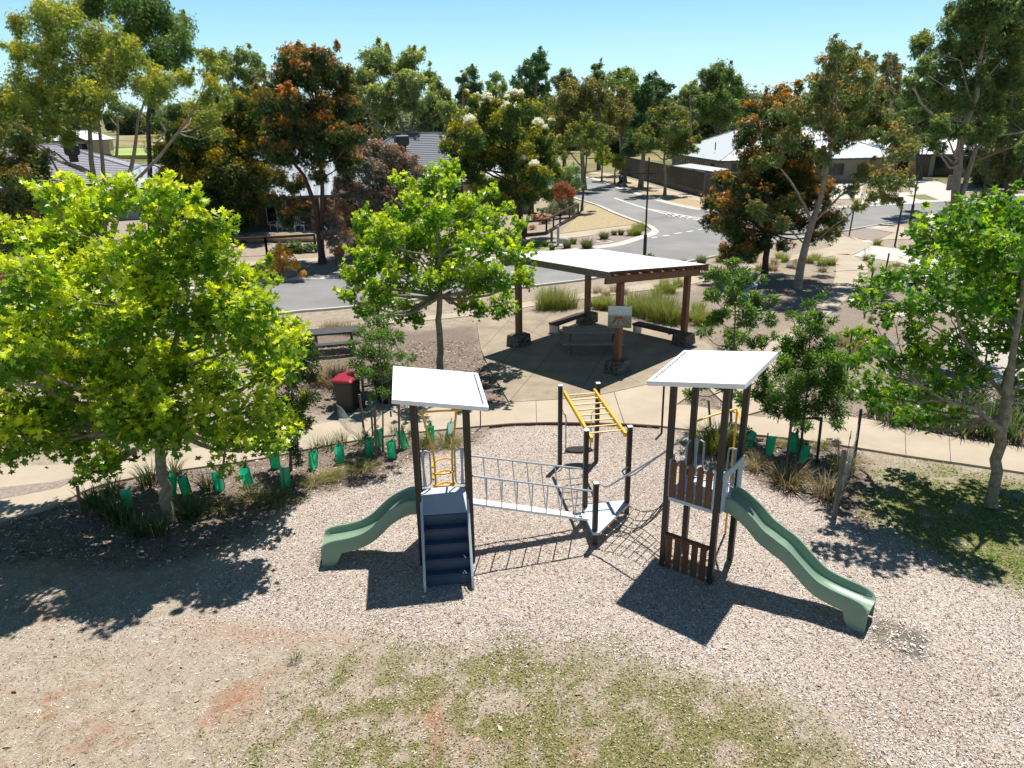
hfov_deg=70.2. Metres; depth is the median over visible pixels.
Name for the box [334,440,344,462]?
tree guard
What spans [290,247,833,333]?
street footpath
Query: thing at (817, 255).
tussock
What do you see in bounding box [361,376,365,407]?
bin post
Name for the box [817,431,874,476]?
tussock
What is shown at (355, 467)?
tussock
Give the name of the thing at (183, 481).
tree guard
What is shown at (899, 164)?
house
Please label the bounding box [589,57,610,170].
gum tree
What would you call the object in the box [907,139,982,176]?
house
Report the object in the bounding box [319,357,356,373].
tussock
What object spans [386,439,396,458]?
tree guard
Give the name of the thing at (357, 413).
bin pad
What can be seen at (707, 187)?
paling fence
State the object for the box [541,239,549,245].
tussock
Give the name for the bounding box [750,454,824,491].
tussock
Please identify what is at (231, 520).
bark mulch
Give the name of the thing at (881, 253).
side path
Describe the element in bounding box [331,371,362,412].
wheelie bin
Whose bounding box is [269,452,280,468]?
tree guard
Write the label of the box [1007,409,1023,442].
tussock
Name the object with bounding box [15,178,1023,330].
road
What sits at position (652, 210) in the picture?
road marking
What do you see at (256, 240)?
boulder
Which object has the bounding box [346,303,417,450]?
young tree
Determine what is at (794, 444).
tree guard
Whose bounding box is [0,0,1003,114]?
sky
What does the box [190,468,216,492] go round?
tussock
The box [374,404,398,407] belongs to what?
tree tie
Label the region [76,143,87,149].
window
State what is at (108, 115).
gum tree
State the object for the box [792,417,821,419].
tree tie
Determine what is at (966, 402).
tussock
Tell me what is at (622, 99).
gum tree
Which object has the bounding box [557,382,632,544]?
monkey bars
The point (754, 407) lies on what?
link path
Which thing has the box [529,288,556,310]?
tussock
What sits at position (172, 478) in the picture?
tree guard
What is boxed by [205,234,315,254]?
rail fence
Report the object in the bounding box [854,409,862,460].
garden stake
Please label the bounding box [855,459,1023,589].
lawn weeds
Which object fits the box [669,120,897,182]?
house
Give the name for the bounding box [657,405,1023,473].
branch path
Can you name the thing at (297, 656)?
weed
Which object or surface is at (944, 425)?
tussock
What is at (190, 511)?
tussock
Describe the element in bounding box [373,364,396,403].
wheelie bin
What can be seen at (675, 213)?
road marking
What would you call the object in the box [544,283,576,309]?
tussock
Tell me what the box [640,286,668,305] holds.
tussock
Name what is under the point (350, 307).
kerb
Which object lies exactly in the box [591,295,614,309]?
tussock
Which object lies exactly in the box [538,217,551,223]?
shrub
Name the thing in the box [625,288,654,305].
tussock
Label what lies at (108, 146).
house
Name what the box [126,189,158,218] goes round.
garage door
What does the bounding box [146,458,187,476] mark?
tussock
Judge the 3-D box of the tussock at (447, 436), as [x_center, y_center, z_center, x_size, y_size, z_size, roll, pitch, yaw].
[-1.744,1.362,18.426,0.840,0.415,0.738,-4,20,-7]
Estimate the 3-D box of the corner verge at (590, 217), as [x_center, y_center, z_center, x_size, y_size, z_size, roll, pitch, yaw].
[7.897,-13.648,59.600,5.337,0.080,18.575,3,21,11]
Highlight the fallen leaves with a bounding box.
[2,526,1017,767]
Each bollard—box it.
[547,228,555,242]
[554,226,562,246]
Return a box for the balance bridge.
[471,455,593,520]
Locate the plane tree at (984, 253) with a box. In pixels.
[842,178,1023,508]
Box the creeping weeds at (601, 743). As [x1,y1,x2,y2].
[6,557,1023,767]
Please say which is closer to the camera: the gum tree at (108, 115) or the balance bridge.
the balance bridge
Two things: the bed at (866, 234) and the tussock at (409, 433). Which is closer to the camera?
the tussock at (409, 433)
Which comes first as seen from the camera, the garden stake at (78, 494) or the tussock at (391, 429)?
the garden stake at (78, 494)
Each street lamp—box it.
[614,157,656,255]
[909,138,924,222]
[963,140,997,191]
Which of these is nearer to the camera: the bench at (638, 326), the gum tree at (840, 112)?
the bench at (638, 326)
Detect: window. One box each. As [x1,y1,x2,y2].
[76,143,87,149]
[266,202,285,224]
[334,198,357,212]
[438,185,463,207]
[732,163,738,171]
[828,164,844,175]
[932,156,954,176]
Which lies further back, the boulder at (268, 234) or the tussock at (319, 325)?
the boulder at (268, 234)
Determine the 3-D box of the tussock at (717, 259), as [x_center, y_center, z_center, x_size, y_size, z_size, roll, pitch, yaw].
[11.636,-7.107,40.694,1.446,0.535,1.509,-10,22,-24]
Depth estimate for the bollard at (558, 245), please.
46.30 m
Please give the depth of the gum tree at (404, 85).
75.36 m
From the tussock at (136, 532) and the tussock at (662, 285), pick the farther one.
the tussock at (662, 285)
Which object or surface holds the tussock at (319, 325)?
on the ground at (182, 571)
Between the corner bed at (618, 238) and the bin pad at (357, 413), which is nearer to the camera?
the bin pad at (357, 413)
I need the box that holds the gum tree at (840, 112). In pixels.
[745,33,923,289]
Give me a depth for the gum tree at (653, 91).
80.01 m
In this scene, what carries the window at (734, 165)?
in the house at (717, 151)
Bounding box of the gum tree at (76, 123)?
[2,104,81,143]
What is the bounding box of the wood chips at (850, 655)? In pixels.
[0,425,1023,767]
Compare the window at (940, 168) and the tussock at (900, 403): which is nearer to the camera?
the tussock at (900, 403)
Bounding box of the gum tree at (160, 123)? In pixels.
[142,100,184,142]
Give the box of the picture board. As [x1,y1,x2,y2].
[608,305,631,327]
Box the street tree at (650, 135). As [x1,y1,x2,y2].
[630,98,701,194]
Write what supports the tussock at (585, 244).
on the ground at (182, 571)
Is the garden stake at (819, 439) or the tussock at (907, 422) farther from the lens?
the tussock at (907, 422)
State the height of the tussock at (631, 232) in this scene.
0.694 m
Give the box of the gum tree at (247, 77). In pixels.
[217,43,267,109]
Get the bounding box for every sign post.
[849,212,853,234]
[894,204,902,245]
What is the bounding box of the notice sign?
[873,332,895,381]
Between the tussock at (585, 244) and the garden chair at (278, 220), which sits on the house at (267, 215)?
the garden chair at (278, 220)
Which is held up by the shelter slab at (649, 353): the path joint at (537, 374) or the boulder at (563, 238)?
the path joint at (537, 374)
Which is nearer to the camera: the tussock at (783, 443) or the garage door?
the tussock at (783, 443)
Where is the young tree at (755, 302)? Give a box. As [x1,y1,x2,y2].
[681,256,781,433]
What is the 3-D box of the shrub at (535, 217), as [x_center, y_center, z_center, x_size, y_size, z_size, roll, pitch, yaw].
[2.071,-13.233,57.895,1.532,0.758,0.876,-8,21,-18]
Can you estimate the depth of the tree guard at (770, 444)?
17.64 m
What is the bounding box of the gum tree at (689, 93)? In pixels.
[675,79,703,131]
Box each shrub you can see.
[265,243,306,278]
[319,187,355,264]
[527,225,536,229]
[531,213,546,219]
[536,207,547,212]
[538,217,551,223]
[543,199,576,216]
[551,161,584,209]
[551,179,577,207]
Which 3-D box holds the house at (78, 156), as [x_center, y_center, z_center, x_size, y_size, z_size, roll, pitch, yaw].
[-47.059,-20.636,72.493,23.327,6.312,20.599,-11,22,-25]
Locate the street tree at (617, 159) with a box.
[611,153,625,183]
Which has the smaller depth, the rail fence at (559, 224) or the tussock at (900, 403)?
the tussock at (900, 403)
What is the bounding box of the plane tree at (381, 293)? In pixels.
[332,154,537,369]
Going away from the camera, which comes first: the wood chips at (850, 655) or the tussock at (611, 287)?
the wood chips at (850, 655)
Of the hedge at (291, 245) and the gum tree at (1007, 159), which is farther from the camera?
the gum tree at (1007, 159)
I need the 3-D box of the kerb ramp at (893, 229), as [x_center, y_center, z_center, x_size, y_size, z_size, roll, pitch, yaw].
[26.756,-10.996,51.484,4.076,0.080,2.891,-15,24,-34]
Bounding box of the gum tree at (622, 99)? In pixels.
[608,84,639,182]
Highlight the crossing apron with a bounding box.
[832,236,873,254]
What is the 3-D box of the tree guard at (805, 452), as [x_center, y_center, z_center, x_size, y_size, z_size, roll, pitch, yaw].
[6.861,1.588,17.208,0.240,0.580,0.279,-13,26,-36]
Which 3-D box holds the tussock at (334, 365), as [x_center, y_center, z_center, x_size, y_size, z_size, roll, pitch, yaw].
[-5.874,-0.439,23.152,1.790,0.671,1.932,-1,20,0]
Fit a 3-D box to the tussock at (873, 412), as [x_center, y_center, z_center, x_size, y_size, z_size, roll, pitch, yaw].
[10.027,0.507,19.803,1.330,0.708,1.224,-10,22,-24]
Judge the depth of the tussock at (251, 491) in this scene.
16.06 m
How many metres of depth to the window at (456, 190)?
62.29 m
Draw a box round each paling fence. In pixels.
[619,156,656,182]
[656,163,705,196]
[703,172,738,195]
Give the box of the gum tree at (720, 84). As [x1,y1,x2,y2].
[694,58,748,135]
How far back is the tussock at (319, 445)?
18.41 m
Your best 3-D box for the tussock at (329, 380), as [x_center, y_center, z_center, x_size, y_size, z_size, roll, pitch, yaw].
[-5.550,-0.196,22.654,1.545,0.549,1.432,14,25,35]
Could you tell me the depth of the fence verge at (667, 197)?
75.65 m
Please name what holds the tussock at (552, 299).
on the ground at (182, 571)
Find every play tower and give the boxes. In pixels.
[321,366,488,592]
[647,350,875,633]
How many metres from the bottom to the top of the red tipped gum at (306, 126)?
11.856 m
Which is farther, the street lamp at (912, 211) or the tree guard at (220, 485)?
the street lamp at (912, 211)
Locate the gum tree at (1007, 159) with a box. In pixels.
[974,52,1023,201]
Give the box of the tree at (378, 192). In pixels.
[326,137,427,255]
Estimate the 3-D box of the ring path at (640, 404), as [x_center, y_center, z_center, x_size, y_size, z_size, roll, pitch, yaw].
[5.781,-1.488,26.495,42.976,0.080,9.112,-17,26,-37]
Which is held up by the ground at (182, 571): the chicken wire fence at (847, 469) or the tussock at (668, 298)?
the tussock at (668, 298)
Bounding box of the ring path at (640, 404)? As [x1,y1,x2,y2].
[0,254,867,522]
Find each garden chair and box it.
[269,218,285,230]
[292,217,304,230]
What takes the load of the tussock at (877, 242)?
on the ground at (182, 571)
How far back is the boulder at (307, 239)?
49.62 m
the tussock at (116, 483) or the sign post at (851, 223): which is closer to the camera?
the tussock at (116, 483)
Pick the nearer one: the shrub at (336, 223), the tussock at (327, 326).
the tussock at (327, 326)
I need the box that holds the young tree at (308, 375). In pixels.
[256,316,325,470]
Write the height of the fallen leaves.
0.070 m
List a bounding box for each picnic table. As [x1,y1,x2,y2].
[307,325,360,357]
[562,326,624,354]
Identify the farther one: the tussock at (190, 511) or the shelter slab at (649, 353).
the shelter slab at (649, 353)
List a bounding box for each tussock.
[60,483,113,512]
[71,488,126,518]
[81,493,142,529]
[96,473,128,498]
[111,510,160,538]
[122,456,157,488]
[129,510,181,537]
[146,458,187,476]
[154,484,212,522]
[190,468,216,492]
[194,486,249,519]
[217,481,280,508]
[252,483,304,514]
[287,467,337,489]
[305,433,326,449]
[310,358,345,379]
[311,321,336,327]
[311,365,335,386]
[312,465,349,482]
[317,431,337,450]
[319,316,342,327]
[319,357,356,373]
[319,370,341,387]
[324,462,350,483]
[327,427,352,445]
[330,318,352,326]
[331,453,384,476]
[351,429,364,446]
[352,321,366,333]
[387,420,400,435]
[405,426,420,439]
[408,431,444,449]
[419,435,435,452]
[432,429,454,444]
[435,433,462,449]
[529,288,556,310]
[537,283,569,309]
[538,283,561,305]
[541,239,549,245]
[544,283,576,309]
[548,244,556,249]
[560,288,581,308]
[561,239,574,248]
[570,237,577,243]
[576,237,596,248]
[591,294,611,309]
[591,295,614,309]
[592,285,602,292]
[597,288,614,295]
[598,230,612,239]
[607,284,615,291]
[617,229,625,234]
[624,293,644,315]
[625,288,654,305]
[625,289,659,317]
[626,226,639,235]
[629,226,644,234]
[632,291,666,320]
[636,221,650,229]
[636,295,679,323]
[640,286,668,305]
[642,286,667,297]
[647,286,678,311]
[651,281,667,291]
[652,278,671,285]
[654,294,692,325]
[656,281,680,293]
[668,297,693,323]
[669,277,683,286]
[677,418,739,455]
[688,306,709,320]
[689,308,713,325]
[689,415,750,452]
[691,299,713,312]
[693,253,710,263]
[704,431,760,460]
[713,253,723,261]
[743,449,779,470]
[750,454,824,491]
[769,258,780,264]
[769,262,779,270]
[773,251,785,258]
[776,437,787,447]
[779,253,794,261]
[784,261,795,267]
[790,465,865,502]
[806,254,815,263]
[808,438,834,450]
[811,251,822,259]
[813,255,831,265]
[813,264,831,271]
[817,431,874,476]
[824,324,854,345]
[825,255,844,264]
[840,334,867,353]
[862,249,870,260]
[863,400,898,415]
[869,402,914,425]
[871,238,882,244]
[885,391,914,412]
[889,260,901,266]
[892,400,932,427]
[914,402,961,428]
[918,382,963,414]
[944,388,994,416]
[946,407,988,437]
[959,404,1014,439]
[961,384,999,406]
[964,391,1020,420]
[986,386,1023,407]
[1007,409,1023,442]
[1010,404,1023,425]
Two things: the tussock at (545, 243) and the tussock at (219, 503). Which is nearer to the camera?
the tussock at (219, 503)
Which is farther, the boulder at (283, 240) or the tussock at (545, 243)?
the boulder at (283, 240)
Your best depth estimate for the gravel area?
23.80 m
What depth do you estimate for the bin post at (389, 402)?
20.57 m
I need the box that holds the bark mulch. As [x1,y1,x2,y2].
[0,333,1023,569]
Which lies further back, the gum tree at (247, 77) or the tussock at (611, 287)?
the gum tree at (247, 77)
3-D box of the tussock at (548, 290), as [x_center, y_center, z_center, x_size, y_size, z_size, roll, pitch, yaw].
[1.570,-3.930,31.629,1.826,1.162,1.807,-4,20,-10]
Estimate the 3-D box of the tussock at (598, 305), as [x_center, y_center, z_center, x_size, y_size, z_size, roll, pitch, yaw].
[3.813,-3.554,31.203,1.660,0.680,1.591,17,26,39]
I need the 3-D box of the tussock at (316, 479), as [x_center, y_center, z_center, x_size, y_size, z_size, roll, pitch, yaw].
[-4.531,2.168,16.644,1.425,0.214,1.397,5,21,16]
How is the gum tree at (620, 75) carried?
on the ground at (182, 571)
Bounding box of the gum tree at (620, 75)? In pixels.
[601,65,640,172]
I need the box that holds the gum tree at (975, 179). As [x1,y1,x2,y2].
[962,91,1023,188]
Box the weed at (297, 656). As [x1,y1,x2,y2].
[285,649,306,662]
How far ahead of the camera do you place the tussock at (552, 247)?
45.19 m
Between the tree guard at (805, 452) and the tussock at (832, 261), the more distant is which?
the tussock at (832, 261)
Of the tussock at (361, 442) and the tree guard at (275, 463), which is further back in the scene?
the tussock at (361, 442)
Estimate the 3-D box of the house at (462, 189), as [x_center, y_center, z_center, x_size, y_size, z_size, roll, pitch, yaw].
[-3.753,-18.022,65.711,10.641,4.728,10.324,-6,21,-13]
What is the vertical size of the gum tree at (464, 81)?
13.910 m
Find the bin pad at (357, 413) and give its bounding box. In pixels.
[336,401,395,420]
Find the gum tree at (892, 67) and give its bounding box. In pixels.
[877,52,907,145]
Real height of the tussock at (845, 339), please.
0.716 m
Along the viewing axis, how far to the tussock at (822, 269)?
37.82 m
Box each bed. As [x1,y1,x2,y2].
[554,231,644,248]
[843,228,892,240]
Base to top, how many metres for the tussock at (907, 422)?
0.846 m
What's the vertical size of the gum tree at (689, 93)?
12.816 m
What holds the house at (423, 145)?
on the ground at (182, 571)
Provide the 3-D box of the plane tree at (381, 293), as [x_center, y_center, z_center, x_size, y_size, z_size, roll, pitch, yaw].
[-2.308,-3.399,22.206,6.302,6.820,4.664,-1,20,0]
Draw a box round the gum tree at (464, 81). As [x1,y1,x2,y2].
[454,63,485,115]
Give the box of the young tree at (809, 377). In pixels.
[754,290,863,451]
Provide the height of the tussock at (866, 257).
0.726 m
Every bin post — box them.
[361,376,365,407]
[386,376,390,409]
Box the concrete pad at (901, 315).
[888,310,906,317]
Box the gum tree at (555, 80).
[549,67,578,168]
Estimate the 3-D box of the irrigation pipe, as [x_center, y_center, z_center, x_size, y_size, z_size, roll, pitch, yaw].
[8.033,2.164,16.342,0.146,0.035,1.326,2,20,9]
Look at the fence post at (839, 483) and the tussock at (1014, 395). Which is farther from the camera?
the tussock at (1014, 395)
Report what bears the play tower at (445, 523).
on the ground at (182, 571)
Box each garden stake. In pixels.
[76,486,82,512]
[358,394,364,434]
[370,397,372,434]
[373,406,377,458]
[398,404,399,451]
[661,386,664,432]
[707,400,711,425]
[785,420,792,461]
[815,417,822,462]
[846,337,851,372]
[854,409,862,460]
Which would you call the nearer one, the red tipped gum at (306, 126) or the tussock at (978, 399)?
the tussock at (978, 399)
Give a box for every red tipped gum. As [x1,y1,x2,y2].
[140,82,277,235]
[246,38,369,263]
[698,79,849,276]
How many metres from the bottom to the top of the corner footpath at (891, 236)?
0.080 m
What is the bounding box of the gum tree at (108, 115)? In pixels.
[101,95,135,157]
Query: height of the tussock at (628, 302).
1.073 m
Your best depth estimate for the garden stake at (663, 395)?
18.80 m
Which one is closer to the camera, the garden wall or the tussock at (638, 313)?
the tussock at (638, 313)
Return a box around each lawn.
[104,147,157,158]
[520,240,551,250]
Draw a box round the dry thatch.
[191,617,892,767]
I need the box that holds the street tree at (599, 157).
[593,145,613,180]
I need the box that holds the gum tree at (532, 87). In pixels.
[507,45,552,126]
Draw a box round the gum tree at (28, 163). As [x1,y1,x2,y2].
[0,111,71,261]
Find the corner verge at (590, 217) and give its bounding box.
[560,204,635,233]
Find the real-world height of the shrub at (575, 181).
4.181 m
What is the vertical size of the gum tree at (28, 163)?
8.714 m
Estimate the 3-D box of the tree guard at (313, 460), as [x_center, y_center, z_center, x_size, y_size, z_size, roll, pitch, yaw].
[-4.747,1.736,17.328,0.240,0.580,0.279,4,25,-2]
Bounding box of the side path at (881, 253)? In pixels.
[853,246,973,278]
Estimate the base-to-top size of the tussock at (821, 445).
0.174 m
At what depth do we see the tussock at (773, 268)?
38.26 m
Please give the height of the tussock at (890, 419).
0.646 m
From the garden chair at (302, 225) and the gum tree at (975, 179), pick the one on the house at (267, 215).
the garden chair at (302, 225)
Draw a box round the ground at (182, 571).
[0,119,1023,767]
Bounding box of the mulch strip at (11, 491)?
[0,476,77,498]
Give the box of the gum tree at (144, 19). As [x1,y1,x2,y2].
[71,0,198,228]
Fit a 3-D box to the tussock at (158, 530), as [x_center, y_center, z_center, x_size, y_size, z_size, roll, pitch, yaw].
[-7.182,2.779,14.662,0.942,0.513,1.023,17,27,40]
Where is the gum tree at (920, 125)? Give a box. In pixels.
[892,80,950,179]
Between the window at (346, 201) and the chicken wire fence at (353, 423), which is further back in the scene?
the window at (346, 201)
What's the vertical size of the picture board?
0.700 m
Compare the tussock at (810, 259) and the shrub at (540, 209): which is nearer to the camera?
the tussock at (810, 259)
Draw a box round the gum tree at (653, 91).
[620,71,676,187]
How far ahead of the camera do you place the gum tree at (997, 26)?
54.81 m
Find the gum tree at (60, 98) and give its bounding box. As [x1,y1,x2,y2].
[0,0,234,238]
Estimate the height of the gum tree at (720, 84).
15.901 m
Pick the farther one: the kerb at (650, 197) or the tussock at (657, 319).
the kerb at (650, 197)
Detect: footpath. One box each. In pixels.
[68,225,630,276]
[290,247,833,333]
[578,172,703,201]
[850,220,1021,241]
[966,186,1011,192]
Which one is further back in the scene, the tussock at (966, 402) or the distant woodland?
the distant woodland
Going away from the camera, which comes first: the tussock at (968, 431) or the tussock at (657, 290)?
the tussock at (968, 431)
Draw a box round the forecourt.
[829,182,863,199]
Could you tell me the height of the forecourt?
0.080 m
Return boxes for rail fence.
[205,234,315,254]
[526,203,578,236]
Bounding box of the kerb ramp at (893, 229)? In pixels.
[866,224,908,232]
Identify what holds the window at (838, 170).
in the house at (717, 151)
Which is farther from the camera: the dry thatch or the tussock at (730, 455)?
the tussock at (730, 455)
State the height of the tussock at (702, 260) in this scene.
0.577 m
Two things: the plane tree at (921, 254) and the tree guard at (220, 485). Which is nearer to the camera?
the tree guard at (220, 485)
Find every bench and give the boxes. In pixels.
[549,313,585,334]
[632,321,679,334]
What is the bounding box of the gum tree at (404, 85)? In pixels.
[332,35,460,135]
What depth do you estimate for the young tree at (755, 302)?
17.55 m
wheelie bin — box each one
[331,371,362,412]
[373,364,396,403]
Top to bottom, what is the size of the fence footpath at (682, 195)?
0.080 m
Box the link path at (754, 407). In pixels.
[708,388,765,414]
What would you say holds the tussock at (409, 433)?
on the ground at (182, 571)
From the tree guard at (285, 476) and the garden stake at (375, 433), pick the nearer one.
the tree guard at (285, 476)
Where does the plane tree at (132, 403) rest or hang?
on the ground at (182, 571)
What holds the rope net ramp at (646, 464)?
attached to the monkey bars
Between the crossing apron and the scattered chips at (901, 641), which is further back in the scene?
the crossing apron
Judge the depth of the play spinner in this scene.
32.12 m
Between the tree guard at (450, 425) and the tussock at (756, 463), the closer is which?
the tussock at (756, 463)
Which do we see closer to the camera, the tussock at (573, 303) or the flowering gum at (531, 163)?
the tussock at (573, 303)
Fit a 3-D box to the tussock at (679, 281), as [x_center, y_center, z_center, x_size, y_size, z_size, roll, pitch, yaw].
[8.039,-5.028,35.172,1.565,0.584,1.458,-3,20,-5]
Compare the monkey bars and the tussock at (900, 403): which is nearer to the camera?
the monkey bars
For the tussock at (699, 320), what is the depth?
28.60 m
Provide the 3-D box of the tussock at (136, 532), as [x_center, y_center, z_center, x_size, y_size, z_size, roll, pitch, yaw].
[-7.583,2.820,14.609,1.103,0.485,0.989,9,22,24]
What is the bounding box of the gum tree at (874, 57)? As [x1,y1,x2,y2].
[858,49,879,131]
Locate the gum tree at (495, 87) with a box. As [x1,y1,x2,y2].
[481,70,508,100]
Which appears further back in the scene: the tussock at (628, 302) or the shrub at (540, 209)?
the shrub at (540, 209)
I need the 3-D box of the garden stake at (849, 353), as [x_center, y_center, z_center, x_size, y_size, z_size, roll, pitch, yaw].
[10.677,-0.945,23.033,0.063,1.292,0.065,-1,20,0]
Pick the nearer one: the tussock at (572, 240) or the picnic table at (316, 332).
the picnic table at (316, 332)
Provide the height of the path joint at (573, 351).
0.046 m
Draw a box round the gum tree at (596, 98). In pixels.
[541,72,622,189]
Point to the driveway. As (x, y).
(933, 188)
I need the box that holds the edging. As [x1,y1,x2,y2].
[489,422,659,428]
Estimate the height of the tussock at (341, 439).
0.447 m
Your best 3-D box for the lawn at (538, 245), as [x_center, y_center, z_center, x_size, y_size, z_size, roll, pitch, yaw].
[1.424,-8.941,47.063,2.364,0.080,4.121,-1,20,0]
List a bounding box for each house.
[0,144,140,214]
[51,130,114,153]
[198,151,399,236]
[362,132,531,189]
[419,160,533,212]
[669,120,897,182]
[861,138,908,170]
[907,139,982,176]
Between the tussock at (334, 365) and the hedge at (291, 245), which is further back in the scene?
the hedge at (291, 245)
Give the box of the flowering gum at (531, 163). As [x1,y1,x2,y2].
[436,88,568,238]
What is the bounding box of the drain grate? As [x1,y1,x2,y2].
[596,239,612,243]
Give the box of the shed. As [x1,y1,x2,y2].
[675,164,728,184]
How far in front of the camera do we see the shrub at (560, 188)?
59.16 m
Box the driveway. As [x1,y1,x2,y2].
[861,178,950,203]
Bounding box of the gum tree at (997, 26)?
[899,0,1023,211]
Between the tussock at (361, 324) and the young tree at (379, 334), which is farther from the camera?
the tussock at (361, 324)
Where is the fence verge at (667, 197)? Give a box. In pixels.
[589,175,707,208]
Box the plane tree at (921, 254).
[901,184,1021,373]
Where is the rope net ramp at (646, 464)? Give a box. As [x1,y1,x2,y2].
[599,433,688,536]
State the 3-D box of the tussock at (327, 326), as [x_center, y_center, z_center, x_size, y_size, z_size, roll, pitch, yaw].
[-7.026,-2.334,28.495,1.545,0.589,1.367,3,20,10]
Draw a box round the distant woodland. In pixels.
[4,78,981,156]
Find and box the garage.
[99,164,160,220]
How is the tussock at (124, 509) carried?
on the ground at (182, 571)
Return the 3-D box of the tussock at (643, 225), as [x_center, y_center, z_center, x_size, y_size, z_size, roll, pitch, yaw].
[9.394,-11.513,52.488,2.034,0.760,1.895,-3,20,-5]
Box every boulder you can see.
[230,235,245,242]
[245,234,264,242]
[262,232,274,241]
[271,232,289,242]
[290,232,302,241]
[300,233,316,241]
[559,236,568,242]
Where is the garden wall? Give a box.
[946,174,998,189]
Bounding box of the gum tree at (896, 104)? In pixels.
[834,78,908,133]
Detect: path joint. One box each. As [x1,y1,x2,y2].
[484,359,591,390]
[505,319,639,382]
[509,322,575,401]
[576,345,609,396]
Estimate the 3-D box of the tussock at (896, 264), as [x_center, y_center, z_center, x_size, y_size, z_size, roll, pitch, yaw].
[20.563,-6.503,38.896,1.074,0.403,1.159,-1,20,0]
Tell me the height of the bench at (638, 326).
0.460 m
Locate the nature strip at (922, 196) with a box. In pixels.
[907,194,937,199]
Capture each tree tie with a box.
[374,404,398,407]
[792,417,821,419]
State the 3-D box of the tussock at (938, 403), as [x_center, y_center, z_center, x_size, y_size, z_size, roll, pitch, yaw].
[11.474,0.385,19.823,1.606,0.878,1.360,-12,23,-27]
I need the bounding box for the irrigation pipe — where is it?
[860,467,876,494]
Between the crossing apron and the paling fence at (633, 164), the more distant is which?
the paling fence at (633, 164)
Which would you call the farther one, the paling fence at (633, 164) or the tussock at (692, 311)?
the paling fence at (633, 164)
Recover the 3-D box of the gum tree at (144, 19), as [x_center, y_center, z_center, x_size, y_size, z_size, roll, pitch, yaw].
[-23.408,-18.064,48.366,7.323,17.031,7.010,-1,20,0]
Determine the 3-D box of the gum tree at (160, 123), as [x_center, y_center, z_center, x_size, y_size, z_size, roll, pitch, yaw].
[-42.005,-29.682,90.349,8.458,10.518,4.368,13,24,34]
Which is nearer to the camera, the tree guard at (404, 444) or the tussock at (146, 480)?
the tussock at (146, 480)
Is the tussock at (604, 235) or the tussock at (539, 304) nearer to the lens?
the tussock at (539, 304)
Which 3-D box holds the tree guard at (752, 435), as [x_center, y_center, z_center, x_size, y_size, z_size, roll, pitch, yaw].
[5.816,1.305,17.894,0.300,0.664,0.289,-2,22,-6]
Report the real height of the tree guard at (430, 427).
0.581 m
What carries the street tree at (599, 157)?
on the ground at (182, 571)
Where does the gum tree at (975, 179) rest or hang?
on the ground at (182, 571)
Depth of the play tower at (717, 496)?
12.40 m
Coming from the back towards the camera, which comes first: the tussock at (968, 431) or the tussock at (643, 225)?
the tussock at (643, 225)
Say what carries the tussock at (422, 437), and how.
on the ground at (182, 571)
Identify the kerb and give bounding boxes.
[6,197,658,307]
[45,215,950,340]
[579,176,1023,210]
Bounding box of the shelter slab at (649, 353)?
[477,309,715,401]
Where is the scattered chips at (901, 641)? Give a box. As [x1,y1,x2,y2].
[866,618,936,665]
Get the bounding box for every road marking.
[614,198,699,219]
[651,209,699,218]
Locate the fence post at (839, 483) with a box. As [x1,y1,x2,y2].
[832,450,846,517]
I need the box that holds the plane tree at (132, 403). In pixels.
[0,167,314,522]
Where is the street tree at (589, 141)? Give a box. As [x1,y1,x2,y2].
[563,108,608,210]
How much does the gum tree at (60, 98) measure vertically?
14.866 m
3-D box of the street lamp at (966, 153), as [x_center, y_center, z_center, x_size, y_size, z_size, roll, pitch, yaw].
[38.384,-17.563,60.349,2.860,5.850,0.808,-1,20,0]
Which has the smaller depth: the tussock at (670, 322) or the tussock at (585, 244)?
the tussock at (670, 322)
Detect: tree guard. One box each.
[118,488,132,510]
[167,472,176,495]
[176,471,191,495]
[211,472,224,491]
[239,458,253,486]
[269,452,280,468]
[279,467,290,488]
[308,447,317,469]
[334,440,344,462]
[362,431,373,456]
[373,425,381,446]
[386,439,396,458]
[395,422,408,449]
[426,422,434,442]
[446,418,453,437]
[745,425,756,450]
[764,433,776,455]
[789,427,801,452]
[799,439,810,462]
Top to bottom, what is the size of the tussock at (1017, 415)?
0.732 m
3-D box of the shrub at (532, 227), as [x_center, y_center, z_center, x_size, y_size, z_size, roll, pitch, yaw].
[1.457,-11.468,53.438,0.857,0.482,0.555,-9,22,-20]
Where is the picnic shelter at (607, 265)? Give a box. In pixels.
[496,249,709,375]
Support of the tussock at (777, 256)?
on the street footpath at (827, 252)
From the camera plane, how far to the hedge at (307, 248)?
45.56 m
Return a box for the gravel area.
[950,322,1023,389]
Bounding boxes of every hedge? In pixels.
[271,238,303,253]
[294,241,317,252]
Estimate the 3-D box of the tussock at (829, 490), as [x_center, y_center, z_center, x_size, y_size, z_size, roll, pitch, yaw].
[6.787,2.177,15.633,1.728,0.542,1.622,-1,20,0]
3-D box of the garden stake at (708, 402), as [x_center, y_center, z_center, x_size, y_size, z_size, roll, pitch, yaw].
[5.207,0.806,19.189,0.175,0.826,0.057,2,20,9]
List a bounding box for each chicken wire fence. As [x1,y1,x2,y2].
[337,405,374,448]
[839,427,857,502]
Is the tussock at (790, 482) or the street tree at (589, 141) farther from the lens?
the street tree at (589, 141)
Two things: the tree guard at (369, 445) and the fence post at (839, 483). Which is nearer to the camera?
the fence post at (839, 483)

